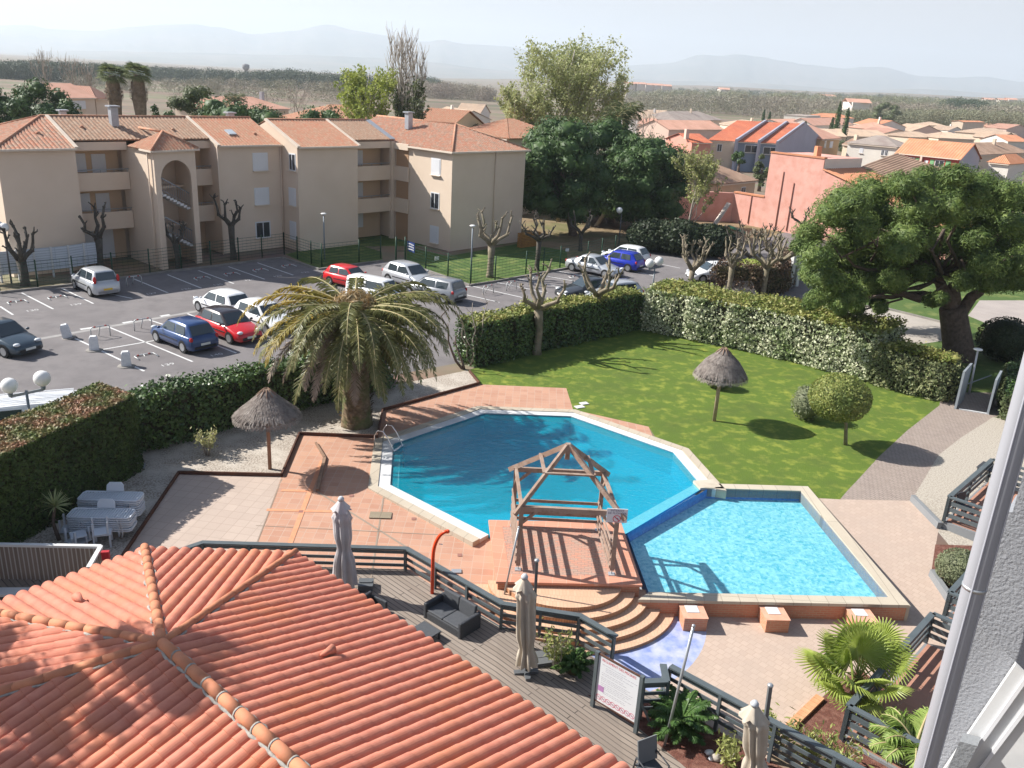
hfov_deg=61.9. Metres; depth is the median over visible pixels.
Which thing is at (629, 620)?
curved steps
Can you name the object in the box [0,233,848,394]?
car park
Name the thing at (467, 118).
apartment building
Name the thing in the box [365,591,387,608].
deck armchair
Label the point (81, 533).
plastic chair
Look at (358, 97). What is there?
poplar
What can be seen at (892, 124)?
house
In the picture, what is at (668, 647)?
mosaic paving
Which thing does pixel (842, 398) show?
topiary tree
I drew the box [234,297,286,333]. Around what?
parked car
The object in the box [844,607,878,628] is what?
brick pier
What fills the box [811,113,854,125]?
house
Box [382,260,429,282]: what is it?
parked car
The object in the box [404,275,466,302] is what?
parked car
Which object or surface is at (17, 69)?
pine wood
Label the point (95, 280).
parked car
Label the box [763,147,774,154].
window
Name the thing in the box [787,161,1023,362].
umbrella pine
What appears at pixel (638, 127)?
bare tree
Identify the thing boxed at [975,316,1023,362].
shrub
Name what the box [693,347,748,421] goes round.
straw parasol
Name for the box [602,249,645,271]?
parked car
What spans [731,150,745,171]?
tree
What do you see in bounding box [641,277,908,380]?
hedge
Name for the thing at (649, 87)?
house
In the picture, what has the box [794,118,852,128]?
house
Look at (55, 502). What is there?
yucca
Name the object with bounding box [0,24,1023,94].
mountains
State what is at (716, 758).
rock
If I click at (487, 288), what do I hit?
parking barrier
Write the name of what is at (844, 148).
house
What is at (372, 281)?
parked van
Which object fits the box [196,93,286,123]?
tree
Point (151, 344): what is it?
parking line
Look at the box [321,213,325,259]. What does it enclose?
lamp post
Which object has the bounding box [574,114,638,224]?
pine tree
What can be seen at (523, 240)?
woodpile
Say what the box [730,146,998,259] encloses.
salmon house
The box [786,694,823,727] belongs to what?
brick edging
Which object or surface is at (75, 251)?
white panel fence
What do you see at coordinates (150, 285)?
parking line
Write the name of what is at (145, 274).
kerb
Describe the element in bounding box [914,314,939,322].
kerb
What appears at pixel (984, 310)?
side road
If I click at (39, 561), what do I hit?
board fence
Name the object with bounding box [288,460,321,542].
orange tile strip
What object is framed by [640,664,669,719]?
slat railing
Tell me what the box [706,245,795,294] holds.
hedge
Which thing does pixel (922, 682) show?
terrace
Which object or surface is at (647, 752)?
chair
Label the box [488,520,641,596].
pergola platform
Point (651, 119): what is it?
house
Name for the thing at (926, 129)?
house
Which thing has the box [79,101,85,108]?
window
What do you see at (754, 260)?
shrub
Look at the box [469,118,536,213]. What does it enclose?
apartment building
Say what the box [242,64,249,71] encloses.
water tower
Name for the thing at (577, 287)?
parked car
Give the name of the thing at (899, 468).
path
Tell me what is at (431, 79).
tree line
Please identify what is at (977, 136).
house
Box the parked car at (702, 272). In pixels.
[685,260,726,281]
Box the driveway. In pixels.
[801,300,941,343]
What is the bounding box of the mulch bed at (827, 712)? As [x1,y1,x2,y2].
[799,672,887,767]
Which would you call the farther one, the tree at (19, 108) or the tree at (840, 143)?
the tree at (840, 143)
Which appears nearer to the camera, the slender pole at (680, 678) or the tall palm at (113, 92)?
the slender pole at (680, 678)
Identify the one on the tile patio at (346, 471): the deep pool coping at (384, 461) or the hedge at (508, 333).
the deep pool coping at (384, 461)
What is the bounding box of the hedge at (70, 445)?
[0,380,144,542]
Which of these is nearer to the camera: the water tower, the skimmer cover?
the skimmer cover
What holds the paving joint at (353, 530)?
on the tile patio at (346, 471)
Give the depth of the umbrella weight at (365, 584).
24.46 m
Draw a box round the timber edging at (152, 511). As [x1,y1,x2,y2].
[121,370,479,555]
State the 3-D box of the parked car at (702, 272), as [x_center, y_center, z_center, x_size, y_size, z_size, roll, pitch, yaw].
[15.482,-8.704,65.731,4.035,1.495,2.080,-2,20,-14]
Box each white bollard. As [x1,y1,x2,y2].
[60,323,75,339]
[85,335,102,352]
[117,350,135,368]
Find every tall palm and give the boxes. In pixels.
[94,62,127,114]
[121,61,154,114]
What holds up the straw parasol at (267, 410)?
on the gravel
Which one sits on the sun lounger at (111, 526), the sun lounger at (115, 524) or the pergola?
the sun lounger at (115, 524)
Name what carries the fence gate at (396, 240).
on the ground at (156, 96)
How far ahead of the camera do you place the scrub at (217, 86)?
376.28 m
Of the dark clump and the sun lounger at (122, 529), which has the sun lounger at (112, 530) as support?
the sun lounger at (122, 529)
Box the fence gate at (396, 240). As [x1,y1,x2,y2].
[395,237,405,259]
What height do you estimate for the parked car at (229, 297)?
1.495 m
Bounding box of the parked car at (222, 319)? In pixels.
[195,304,262,343]
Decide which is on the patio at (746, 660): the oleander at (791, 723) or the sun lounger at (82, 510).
the oleander at (791, 723)
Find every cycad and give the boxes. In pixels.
[550,645,594,678]
[647,684,718,745]
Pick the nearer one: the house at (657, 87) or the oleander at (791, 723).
the oleander at (791, 723)
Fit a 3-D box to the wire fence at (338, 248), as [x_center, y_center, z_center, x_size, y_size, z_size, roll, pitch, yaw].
[-14.066,-10.240,65.038,7.534,1.750,4.235,3,20,0]
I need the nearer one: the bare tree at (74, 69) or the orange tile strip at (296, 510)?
the orange tile strip at (296, 510)
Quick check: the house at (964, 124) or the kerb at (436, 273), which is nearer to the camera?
the kerb at (436, 273)
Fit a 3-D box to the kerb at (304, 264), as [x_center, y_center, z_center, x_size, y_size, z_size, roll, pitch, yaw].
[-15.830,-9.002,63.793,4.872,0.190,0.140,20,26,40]
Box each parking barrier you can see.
[7,300,28,304]
[90,324,110,335]
[126,275,141,285]
[133,317,151,330]
[134,352,158,359]
[483,284,493,294]
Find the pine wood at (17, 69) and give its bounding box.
[0,58,106,83]
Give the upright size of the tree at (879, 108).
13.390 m
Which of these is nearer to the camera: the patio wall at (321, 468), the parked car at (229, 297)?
the patio wall at (321, 468)
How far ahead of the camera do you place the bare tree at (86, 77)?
151.59 m
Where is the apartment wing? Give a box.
[913,353,1023,767]
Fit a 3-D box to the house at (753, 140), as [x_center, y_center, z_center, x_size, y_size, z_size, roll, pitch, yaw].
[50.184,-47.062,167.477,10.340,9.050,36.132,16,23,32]
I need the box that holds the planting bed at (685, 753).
[588,695,781,767]
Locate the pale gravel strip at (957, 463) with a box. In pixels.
[915,417,1023,545]
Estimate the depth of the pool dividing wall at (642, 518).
29.87 m
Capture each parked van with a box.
[0,388,77,420]
[345,273,400,301]
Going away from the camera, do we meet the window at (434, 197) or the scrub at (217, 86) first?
the window at (434, 197)
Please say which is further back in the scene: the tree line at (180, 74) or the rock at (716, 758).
the tree line at (180, 74)
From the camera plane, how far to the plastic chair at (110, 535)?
25.80 m
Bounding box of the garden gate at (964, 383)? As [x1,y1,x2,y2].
[954,363,1001,414]
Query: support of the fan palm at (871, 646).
on the mulch bed at (827, 712)
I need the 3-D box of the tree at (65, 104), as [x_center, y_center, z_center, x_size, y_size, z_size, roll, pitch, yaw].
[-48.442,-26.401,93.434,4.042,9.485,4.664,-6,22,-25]
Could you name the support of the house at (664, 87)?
on the ground at (156, 96)
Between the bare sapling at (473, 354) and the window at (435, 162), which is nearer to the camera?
the bare sapling at (473, 354)
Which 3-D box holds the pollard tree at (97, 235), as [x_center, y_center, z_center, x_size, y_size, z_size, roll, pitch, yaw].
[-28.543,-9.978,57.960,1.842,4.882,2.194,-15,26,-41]
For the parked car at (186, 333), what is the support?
on the car park
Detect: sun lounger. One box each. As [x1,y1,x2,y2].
[66,507,135,524]
[66,510,135,526]
[67,514,136,528]
[67,516,136,530]
[67,519,135,532]
[68,520,136,535]
[68,522,136,537]
[77,490,143,506]
[77,492,143,507]
[77,498,143,509]
[77,499,143,507]
[90,501,144,509]
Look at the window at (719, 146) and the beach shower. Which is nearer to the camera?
the beach shower
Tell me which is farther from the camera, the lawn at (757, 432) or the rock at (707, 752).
the lawn at (757, 432)
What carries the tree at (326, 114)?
on the ground at (156, 96)
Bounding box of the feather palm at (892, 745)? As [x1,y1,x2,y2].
[868,706,927,767]
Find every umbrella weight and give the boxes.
[358,578,373,591]
[531,650,552,667]
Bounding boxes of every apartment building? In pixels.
[0,105,530,277]
[13,83,97,114]
[75,85,107,114]
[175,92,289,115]
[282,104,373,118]
[424,108,484,126]
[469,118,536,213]
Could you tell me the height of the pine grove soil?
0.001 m
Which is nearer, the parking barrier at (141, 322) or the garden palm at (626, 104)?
the parking barrier at (141, 322)
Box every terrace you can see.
[839,612,952,767]
[932,544,971,606]
[941,572,964,625]
[942,458,1023,540]
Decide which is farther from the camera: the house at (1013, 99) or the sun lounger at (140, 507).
the house at (1013, 99)
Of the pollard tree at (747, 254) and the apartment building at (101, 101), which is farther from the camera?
the apartment building at (101, 101)
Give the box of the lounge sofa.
[423,588,480,639]
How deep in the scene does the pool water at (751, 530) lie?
29.01 m
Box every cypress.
[829,117,833,128]
[833,101,841,128]
[842,108,849,138]
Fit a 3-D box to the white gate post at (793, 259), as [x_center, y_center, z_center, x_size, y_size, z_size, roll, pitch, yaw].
[21.419,-9.083,65.045,0.420,3.300,0.420,-7,22,-27]
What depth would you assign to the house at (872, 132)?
259.14 m
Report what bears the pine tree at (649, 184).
on the pine grove soil
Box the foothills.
[0,51,1023,97]
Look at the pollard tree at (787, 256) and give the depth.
62.95 m
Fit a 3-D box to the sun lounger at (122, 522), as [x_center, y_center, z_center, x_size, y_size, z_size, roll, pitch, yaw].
[-12.615,4.202,26.299,1.901,0.247,0.656,2,20,-4]
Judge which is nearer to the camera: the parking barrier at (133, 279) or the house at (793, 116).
the parking barrier at (133, 279)
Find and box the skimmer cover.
[369,511,391,518]
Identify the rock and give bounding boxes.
[704,749,713,755]
[710,753,721,761]
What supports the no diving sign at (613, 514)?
attached to the pergola
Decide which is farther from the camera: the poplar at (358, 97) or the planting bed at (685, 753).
the poplar at (358, 97)
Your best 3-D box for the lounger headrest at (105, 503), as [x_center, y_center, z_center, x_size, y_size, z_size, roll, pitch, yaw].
[-12.581,3.697,26.464,0.540,0.260,0.118,2,20,-4]
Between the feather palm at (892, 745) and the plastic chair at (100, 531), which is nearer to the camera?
the feather palm at (892, 745)
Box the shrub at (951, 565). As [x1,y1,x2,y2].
[934,547,970,585]
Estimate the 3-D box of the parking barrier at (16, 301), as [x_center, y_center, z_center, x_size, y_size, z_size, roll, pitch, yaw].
[-28.940,-4.652,49.956,0.634,0.359,1.024,23,28,39]
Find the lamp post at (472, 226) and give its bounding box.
[470,225,475,280]
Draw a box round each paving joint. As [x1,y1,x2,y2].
[256,525,437,534]
[257,479,281,541]
[317,492,404,545]
[370,497,383,577]
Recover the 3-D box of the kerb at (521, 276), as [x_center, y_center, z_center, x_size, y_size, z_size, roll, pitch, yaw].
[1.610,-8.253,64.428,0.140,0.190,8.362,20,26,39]
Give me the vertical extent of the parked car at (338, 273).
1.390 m
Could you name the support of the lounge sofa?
on the deck
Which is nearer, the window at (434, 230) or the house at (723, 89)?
the window at (434, 230)
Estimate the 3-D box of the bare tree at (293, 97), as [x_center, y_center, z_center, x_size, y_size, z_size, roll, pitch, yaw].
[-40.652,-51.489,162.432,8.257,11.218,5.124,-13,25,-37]
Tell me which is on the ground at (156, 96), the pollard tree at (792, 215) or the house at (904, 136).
the house at (904, 136)
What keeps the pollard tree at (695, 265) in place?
on the car park
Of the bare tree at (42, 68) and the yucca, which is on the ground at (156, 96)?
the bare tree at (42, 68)
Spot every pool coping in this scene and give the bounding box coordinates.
[368,406,726,546]
[638,484,909,621]
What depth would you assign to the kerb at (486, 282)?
60.66 m
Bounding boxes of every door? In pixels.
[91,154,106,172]
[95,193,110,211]
[99,229,114,258]
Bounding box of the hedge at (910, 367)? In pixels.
[864,337,968,401]
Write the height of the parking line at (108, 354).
0.001 m
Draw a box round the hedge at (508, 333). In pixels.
[453,285,644,367]
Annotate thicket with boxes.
[625,217,664,251]
[655,218,703,254]
[694,223,736,257]
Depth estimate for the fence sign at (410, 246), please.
65.49 m
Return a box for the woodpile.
[517,231,540,247]
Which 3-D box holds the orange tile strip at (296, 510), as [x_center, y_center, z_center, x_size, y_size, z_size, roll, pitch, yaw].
[-7.053,4.211,28.400,2.196,0.010,0.140,2,20,-3]
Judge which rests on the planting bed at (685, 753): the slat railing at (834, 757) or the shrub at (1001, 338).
the slat railing at (834, 757)
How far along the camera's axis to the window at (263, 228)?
67.73 m
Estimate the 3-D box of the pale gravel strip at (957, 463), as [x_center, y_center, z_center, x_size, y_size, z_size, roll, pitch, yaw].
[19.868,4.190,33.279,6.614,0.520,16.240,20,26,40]
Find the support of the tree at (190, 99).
on the ground at (156, 96)
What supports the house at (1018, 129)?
on the ground at (156, 96)
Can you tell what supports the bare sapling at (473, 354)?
on the ground at (156, 96)
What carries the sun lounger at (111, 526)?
on the sun lounger at (122, 529)
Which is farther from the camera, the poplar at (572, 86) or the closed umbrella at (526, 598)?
the poplar at (572, 86)
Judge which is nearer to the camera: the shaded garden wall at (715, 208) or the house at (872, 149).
the shaded garden wall at (715, 208)
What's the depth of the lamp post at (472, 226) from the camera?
60.45 m
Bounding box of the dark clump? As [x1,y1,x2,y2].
[937,96,993,111]
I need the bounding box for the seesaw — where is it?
[713,202,745,232]
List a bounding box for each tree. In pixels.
[0,77,82,122]
[0,84,33,122]
[0,219,37,286]
[28,47,53,82]
[56,51,81,85]
[57,97,82,114]
[75,59,97,87]
[78,202,105,265]
[150,104,159,114]
[163,109,174,114]
[164,218,186,268]
[166,85,212,115]
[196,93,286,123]
[209,193,243,259]
[224,91,247,104]
[244,85,282,103]
[277,82,312,112]
[295,105,345,118]
[384,21,419,117]
[406,36,428,109]
[476,207,512,277]
[519,113,617,235]
[519,210,555,270]
[520,259,566,354]
[568,210,592,250]
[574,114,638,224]
[577,252,625,301]
[594,213,604,226]
[600,132,692,222]
[630,103,659,137]
[670,143,727,221]
[680,234,714,281]
[724,219,778,258]
[724,236,750,289]
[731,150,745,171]
[746,228,787,294]
[753,154,768,191]
[759,223,797,265]
[789,206,814,223]
[807,372,873,445]
[838,140,846,151]
[872,101,902,119]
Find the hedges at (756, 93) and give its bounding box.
[621,86,1020,103]
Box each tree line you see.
[97,62,378,90]
[411,76,439,93]
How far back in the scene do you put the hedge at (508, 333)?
46.34 m
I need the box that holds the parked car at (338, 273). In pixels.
[323,263,366,284]
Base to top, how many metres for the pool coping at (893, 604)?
1.047 m
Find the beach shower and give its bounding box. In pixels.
[430,529,449,593]
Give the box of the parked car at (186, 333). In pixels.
[150,315,218,352]
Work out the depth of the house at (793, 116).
351.11 m
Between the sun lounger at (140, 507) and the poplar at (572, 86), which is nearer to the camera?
the sun lounger at (140, 507)
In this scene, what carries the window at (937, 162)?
in the house at (937, 152)
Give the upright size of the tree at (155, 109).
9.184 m
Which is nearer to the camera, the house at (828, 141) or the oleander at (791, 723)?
the oleander at (791, 723)
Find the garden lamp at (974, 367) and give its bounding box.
[968,348,982,393]
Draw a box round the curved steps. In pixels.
[475,580,674,654]
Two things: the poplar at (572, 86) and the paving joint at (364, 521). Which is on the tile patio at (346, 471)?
the paving joint at (364, 521)
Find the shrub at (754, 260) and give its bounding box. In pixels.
[737,258,761,267]
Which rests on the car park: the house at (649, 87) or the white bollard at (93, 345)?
the white bollard at (93, 345)
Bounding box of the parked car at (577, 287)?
[554,275,602,296]
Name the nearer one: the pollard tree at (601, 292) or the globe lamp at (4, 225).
the pollard tree at (601, 292)
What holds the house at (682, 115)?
on the ground at (156, 96)
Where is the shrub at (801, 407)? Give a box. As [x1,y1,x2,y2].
[790,385,818,420]
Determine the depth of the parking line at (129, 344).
43.64 m
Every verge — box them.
[285,244,381,267]
[358,234,1023,417]
[406,244,566,283]
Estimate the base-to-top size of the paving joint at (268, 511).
0.155 m
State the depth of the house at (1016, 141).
266.69 m
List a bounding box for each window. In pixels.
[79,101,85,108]
[252,152,269,171]
[254,187,270,205]
[255,221,271,239]
[287,153,295,171]
[287,187,296,206]
[289,220,296,241]
[428,192,439,210]
[428,225,438,244]
[429,158,440,176]
[716,144,721,151]
[744,145,756,152]
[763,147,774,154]
[934,160,943,167]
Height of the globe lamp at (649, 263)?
3.059 m
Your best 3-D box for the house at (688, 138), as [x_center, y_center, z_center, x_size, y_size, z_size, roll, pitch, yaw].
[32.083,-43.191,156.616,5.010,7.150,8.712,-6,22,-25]
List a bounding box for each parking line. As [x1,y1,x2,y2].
[22,293,53,308]
[61,288,93,303]
[74,338,144,370]
[103,340,153,349]
[108,327,192,361]
[134,279,167,292]
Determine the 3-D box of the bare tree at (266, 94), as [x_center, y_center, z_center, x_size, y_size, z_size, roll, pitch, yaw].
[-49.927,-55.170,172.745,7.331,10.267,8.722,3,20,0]
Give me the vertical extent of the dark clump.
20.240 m
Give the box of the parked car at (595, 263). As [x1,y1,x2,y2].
[565,253,623,276]
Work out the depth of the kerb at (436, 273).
62.73 m
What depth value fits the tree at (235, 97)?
142.72 m
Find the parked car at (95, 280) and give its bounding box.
[71,266,119,296]
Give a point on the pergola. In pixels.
(522, 508)
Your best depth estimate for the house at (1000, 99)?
1031.30 m
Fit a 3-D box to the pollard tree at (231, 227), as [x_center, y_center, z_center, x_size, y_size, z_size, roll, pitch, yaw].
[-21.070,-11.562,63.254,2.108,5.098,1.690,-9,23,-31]
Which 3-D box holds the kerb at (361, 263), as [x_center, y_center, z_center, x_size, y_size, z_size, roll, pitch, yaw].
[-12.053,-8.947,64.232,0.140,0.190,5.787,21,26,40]
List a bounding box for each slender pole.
[503,526,519,594]
[663,624,695,745]
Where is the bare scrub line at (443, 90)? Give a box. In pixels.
[417,80,499,101]
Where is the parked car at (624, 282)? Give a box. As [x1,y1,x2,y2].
[584,279,643,295]
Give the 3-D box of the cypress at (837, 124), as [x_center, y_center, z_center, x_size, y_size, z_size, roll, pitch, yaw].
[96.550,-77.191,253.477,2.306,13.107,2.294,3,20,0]
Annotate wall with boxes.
[315,442,325,491]
[622,485,698,537]
[665,191,733,221]
[910,495,942,528]
[928,569,948,600]
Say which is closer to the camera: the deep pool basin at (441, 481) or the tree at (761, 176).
the deep pool basin at (441, 481)
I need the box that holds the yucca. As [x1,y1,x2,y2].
[36,489,71,540]
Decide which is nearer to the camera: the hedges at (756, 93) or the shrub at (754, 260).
the shrub at (754, 260)
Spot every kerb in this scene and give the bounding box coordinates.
[0,283,71,293]
[119,271,162,278]
[162,257,281,272]
[282,257,318,269]
[319,260,382,269]
[425,269,469,285]
[470,280,495,285]
[495,267,568,281]
[889,308,913,315]
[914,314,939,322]
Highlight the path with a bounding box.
[841,393,1000,500]
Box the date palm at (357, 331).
[236,275,467,430]
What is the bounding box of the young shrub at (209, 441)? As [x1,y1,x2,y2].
[190,424,217,455]
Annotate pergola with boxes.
[508,442,626,575]
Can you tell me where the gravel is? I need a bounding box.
[18,370,475,559]
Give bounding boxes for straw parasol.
[231,387,302,469]
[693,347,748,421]
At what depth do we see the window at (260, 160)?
66.01 m
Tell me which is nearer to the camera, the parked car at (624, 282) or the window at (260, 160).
the parked car at (624, 282)
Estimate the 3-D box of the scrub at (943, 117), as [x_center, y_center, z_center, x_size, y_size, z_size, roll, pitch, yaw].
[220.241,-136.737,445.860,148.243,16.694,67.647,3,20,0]
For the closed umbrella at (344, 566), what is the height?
3.104 m
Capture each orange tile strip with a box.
[266,509,331,512]
[281,489,312,491]
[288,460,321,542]
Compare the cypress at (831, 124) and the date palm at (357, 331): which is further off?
the cypress at (831, 124)
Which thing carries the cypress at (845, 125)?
on the ground at (156, 96)
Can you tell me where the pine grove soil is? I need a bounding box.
[503,213,784,258]
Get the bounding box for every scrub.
[60,72,344,102]
[613,92,1023,125]
[809,107,1023,125]
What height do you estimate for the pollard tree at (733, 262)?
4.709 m
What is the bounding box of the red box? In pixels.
[101,550,109,560]
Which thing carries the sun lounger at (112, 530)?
on the gravel
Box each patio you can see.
[129,475,280,551]
[258,384,651,627]
[639,498,951,757]
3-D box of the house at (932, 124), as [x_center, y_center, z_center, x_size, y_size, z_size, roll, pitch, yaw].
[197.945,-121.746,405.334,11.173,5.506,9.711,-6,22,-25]
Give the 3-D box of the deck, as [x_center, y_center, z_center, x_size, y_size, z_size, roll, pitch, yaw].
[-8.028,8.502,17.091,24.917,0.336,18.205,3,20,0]
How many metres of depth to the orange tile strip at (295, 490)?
29.61 m
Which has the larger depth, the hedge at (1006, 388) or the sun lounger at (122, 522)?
the hedge at (1006, 388)
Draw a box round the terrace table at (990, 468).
[974,461,993,481]
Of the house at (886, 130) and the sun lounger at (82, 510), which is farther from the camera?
the house at (886, 130)
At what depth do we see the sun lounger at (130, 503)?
26.87 m
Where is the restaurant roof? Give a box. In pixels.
[0,543,629,767]
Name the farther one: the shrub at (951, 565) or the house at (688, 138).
the house at (688, 138)
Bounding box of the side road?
[968,300,1023,323]
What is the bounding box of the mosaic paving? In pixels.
[592,616,706,690]
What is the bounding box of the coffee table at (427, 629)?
[415,621,440,638]
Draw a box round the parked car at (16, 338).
[0,316,42,357]
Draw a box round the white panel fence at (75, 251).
[0,242,96,282]
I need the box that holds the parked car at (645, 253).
[601,244,650,259]
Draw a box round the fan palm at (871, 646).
[794,614,918,721]
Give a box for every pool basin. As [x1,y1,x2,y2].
[390,414,700,537]
[627,490,885,596]
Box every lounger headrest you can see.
[97,498,114,507]
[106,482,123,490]
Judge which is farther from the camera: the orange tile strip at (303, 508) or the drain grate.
the orange tile strip at (303, 508)
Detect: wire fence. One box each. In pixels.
[0,233,283,290]
[283,232,380,266]
[406,233,638,283]
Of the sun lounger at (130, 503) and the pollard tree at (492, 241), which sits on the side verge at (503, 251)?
the pollard tree at (492, 241)
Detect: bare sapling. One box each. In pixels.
[441,308,464,369]
[455,293,490,365]
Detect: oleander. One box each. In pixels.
[537,617,578,670]
[715,727,743,767]
[762,702,809,750]
[793,720,838,763]
[823,729,873,767]
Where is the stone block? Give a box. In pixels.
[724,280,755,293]
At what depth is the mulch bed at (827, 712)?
20.79 m
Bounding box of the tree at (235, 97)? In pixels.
[224,91,247,104]
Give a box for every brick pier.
[678,604,708,630]
[758,606,790,632]
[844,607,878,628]
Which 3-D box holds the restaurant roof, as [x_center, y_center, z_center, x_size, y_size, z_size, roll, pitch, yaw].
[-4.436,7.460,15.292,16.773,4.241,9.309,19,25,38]
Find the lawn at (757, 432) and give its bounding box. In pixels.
[468,328,939,498]
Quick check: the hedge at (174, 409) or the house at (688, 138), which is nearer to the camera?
the hedge at (174, 409)
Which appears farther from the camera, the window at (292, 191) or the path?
the window at (292, 191)
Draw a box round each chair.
[58,514,75,532]
[63,526,91,543]
[69,529,87,543]
[91,516,108,536]
[92,527,112,546]
[632,734,669,767]
[953,491,974,519]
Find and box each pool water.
[395,416,693,522]
[640,492,877,593]
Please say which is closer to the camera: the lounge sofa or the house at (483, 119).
the lounge sofa
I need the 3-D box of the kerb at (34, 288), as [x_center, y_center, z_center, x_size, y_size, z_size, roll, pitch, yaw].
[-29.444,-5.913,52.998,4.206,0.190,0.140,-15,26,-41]
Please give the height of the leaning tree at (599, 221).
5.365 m
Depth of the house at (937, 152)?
147.57 m
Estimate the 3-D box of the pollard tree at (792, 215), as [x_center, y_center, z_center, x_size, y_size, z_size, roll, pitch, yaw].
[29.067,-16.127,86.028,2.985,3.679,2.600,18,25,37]
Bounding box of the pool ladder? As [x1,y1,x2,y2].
[374,424,403,467]
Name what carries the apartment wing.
on the ground at (156, 96)
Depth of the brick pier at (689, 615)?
24.00 m
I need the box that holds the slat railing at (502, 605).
[179,540,617,659]
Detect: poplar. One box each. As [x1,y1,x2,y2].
[330,63,398,118]
[385,75,431,119]
[493,76,549,131]
[513,26,633,127]
[586,57,632,154]
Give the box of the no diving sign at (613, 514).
[606,508,627,522]
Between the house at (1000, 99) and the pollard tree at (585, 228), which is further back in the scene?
the house at (1000, 99)
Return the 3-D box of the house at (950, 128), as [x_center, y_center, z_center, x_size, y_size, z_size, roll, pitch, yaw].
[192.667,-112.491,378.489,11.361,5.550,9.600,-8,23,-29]
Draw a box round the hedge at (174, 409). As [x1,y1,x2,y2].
[119,347,397,451]
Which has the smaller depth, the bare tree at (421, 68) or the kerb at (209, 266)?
the kerb at (209, 266)
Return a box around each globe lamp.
[0,221,12,283]
[0,370,50,409]
[616,207,622,245]
[645,257,663,286]
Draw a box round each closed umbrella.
[330,496,357,588]
[513,558,539,680]
[738,683,773,767]
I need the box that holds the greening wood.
[627,88,1023,112]
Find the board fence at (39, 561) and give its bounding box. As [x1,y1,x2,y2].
[0,542,102,596]
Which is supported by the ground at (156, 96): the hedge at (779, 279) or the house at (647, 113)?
the house at (647, 113)
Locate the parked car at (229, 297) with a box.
[193,288,247,311]
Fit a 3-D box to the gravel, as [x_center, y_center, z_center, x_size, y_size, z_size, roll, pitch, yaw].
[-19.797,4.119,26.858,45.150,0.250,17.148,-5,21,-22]
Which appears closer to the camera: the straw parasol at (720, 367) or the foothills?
the straw parasol at (720, 367)
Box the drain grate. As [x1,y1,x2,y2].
[451,569,460,572]
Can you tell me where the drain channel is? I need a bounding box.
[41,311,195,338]
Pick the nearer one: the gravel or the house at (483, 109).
the gravel
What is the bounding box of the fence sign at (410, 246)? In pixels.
[407,241,414,252]
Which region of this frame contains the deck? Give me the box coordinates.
[0,567,684,767]
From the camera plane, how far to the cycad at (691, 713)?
19.86 m
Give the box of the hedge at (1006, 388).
[995,361,1020,420]
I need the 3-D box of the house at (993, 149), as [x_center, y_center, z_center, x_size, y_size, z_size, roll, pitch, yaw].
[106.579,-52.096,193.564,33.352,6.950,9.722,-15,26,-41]
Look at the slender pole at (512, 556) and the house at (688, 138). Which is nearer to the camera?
the slender pole at (512, 556)
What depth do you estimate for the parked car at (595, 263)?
65.42 m
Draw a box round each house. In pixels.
[441,105,491,123]
[458,103,490,117]
[604,109,660,133]
[623,82,635,96]
[635,82,645,97]
[637,118,657,125]
[637,120,722,141]
[644,83,653,94]
[651,109,722,125]
[652,83,662,92]
[660,84,671,98]
[665,129,711,159]
[681,165,758,206]
[708,120,818,171]
[717,87,729,93]
[720,118,753,128]
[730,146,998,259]
[763,119,796,122]
[784,114,819,118]
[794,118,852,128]
[809,125,841,154]
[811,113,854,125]
[820,128,846,149]
[835,128,870,140]
[841,135,858,155]
[842,98,871,112]
[846,135,903,166]
[847,120,894,129]
[853,117,906,130]
[862,127,903,133]
[862,130,888,136]
[886,131,927,142]
[894,138,981,175]
[903,123,940,133]
[914,122,944,126]
[925,132,975,142]
[933,124,961,132]
[951,120,984,129]
[954,128,1016,137]
[972,130,1012,142]
[972,139,1023,173]
[980,134,1023,149]
[985,123,1023,137]
[987,154,1023,183]
[996,98,1006,104]
[1006,98,1017,105]
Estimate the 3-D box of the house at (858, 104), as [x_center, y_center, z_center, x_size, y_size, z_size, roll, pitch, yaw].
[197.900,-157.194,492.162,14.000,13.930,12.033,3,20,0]
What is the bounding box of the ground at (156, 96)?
[0,54,1023,767]
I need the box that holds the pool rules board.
[590,650,652,733]
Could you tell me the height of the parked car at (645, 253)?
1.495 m
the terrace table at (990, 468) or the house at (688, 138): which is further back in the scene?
the house at (688, 138)
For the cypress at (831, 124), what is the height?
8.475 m
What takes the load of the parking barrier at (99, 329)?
on the car park
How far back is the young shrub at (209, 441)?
31.66 m
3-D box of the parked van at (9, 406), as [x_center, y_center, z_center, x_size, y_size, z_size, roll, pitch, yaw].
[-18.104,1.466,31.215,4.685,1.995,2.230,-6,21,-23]
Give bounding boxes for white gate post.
[789,255,797,285]
[793,255,801,286]
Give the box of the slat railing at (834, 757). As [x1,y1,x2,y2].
[665,664,865,767]
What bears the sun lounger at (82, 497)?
on the sun lounger at (130, 503)

